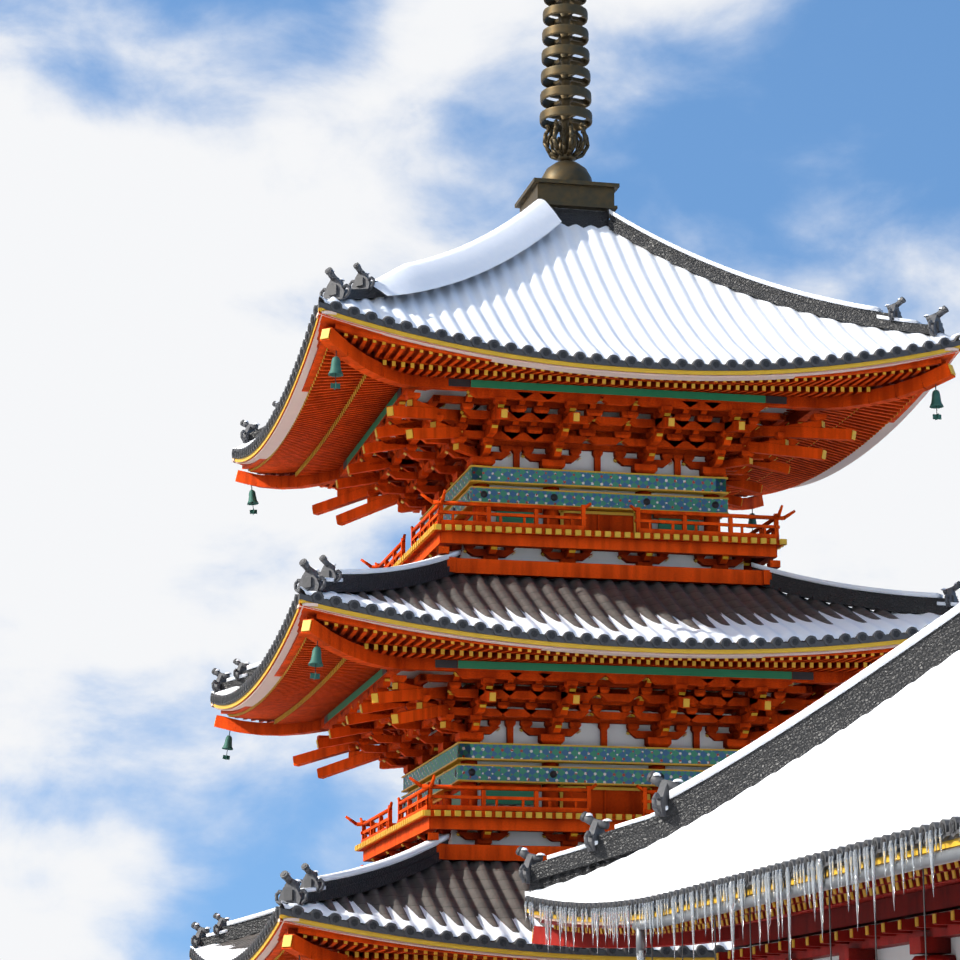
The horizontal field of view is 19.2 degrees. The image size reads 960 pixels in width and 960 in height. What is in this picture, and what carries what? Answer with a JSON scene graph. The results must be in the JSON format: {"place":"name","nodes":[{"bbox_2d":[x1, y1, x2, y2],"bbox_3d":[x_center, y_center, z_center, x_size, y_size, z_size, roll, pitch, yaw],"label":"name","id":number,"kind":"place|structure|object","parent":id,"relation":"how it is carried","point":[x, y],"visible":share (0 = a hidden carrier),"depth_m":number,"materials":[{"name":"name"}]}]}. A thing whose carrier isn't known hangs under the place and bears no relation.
{"place":"outdoors","nodes":[
{"label":"outdoors","id":0,"kind":"place"},
{"bbox_2d":[0,0,959,959],"label":"sky","id":1,"kind":"structure","parent":0,"point":[181,181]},
{"bbox_2d":[190,223,959,959],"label":"roof snow","id":2,"kind":"structure","parent":0,"point":[590,291],"depth_m":41.80,"materials":[{"name":"white snow"}]},
{"bbox_2d":[206,199,958,936],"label":"ridge snow","id":3,"kind":"structure","parent":0,"point":[532,223],"depth_m":42.38,"materials":[{"name":"white snow"}]},
{"bbox_2d":[516,613,959,891],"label":"hall ridges","id":4,"kind":"object","parent":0,"point":[886,681],"visible":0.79,"depth_m":34.43,"materials":[{"name":"grey tile"}]},
{"bbox_2d":[518,772,683,882],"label":"ridge ornaments","id":5,"kind":"object","parent":4,"relation":"on","point":[656,779],"visible":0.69,"depth_m":35.44},
{"bbox_2d":[524,827,959,959],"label":"icicles","id":6,"kind":"object","parent":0,"point":[853,858],"visible":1,"depth_m":26.74,"materials":[{"name":"clear ice"}]},
{"bbox_2d":[525,650,959,902],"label":"roof snow","id":7,"kind":"structure","parent":0,"point":[889,766],"depth_m":29.85,"materials":[{"name":"white snow"}]},
{"bbox_2d":[547,603,959,859],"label":"snow","id":8,"kind":"structure","parent":0,"point":[826,698],"depth_m":34.22,"materials":[{"name":"white snow"}]},
{"bbox_3d":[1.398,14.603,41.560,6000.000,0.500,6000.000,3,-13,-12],"label":"ground","id":9,"kind":"structure","parent":0,"visible":0},
{"bbox_2d":[189,301,959,959],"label":"pagoda","id":10,"kind":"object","parent":9,"relation":"on","point":[389,417],"visible":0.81,"depth_m":41.78,"materials":[{"name":"orange paint"}]},
{"bbox_2d":[190,296,959,959],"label":"roof tiles","id":11,"kind":"object","parent":10,"relation":"on","point":[472,890],"visible":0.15,"depth_m":40.49,"materials":[{"name":"grey tile"}]},
{"bbox_2d":[515,0,619,227],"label":"finial base","id":12,"kind":"object","parent":11,"relation":"on","point":[583,204],"visible":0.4,"depth_m":45.26,"materials":[{"name":"metal"}]},
{"bbox_2d":[539,0,591,180],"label":"pagoda finial","id":13,"kind":"object","parent":12,"relation":"on","point":[565,144],"visible":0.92,"depth_m":46.05,"materials":[{"name":"brown metal"}]},
{"bbox_2d":[191,214,959,947],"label":"pagoda ridges","id":14,"kind":"object","parent":11,"relation":"on","point":[439,570],"visible":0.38,"depth_m":41.59,"materials":[{"name":"grey tile"}]},
{"bbox_2d":[191,265,959,948],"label":"ornaments","id":15,"kind":"object","parent":14,"relation":"on","point":[289,879],"visible":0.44,"depth_m":40.83},
{"bbox_2d":[222,351,943,959],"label":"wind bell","id":16,"kind":"object","parent":10,"relation":"on","point":[472,789],"visible":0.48,"depth_m":41.90,"materials":[{"name":"orange paint"}]},
{"bbox_2d":[525,816,959,959],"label":"roof eaves","id":17,"kind":"object","parent":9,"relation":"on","point":[900,932],"visible":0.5,"depth_m":29.36,"materials":[{"name":"red wood"}]},
{"bbox_2d":[632,847,959,959],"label":"temple building","id":18,"kind":"structure","parent":9,"relation":"on","point":[951,855],"depth_m":25.64,"materials":[{"name":"red paint"}]}
]}

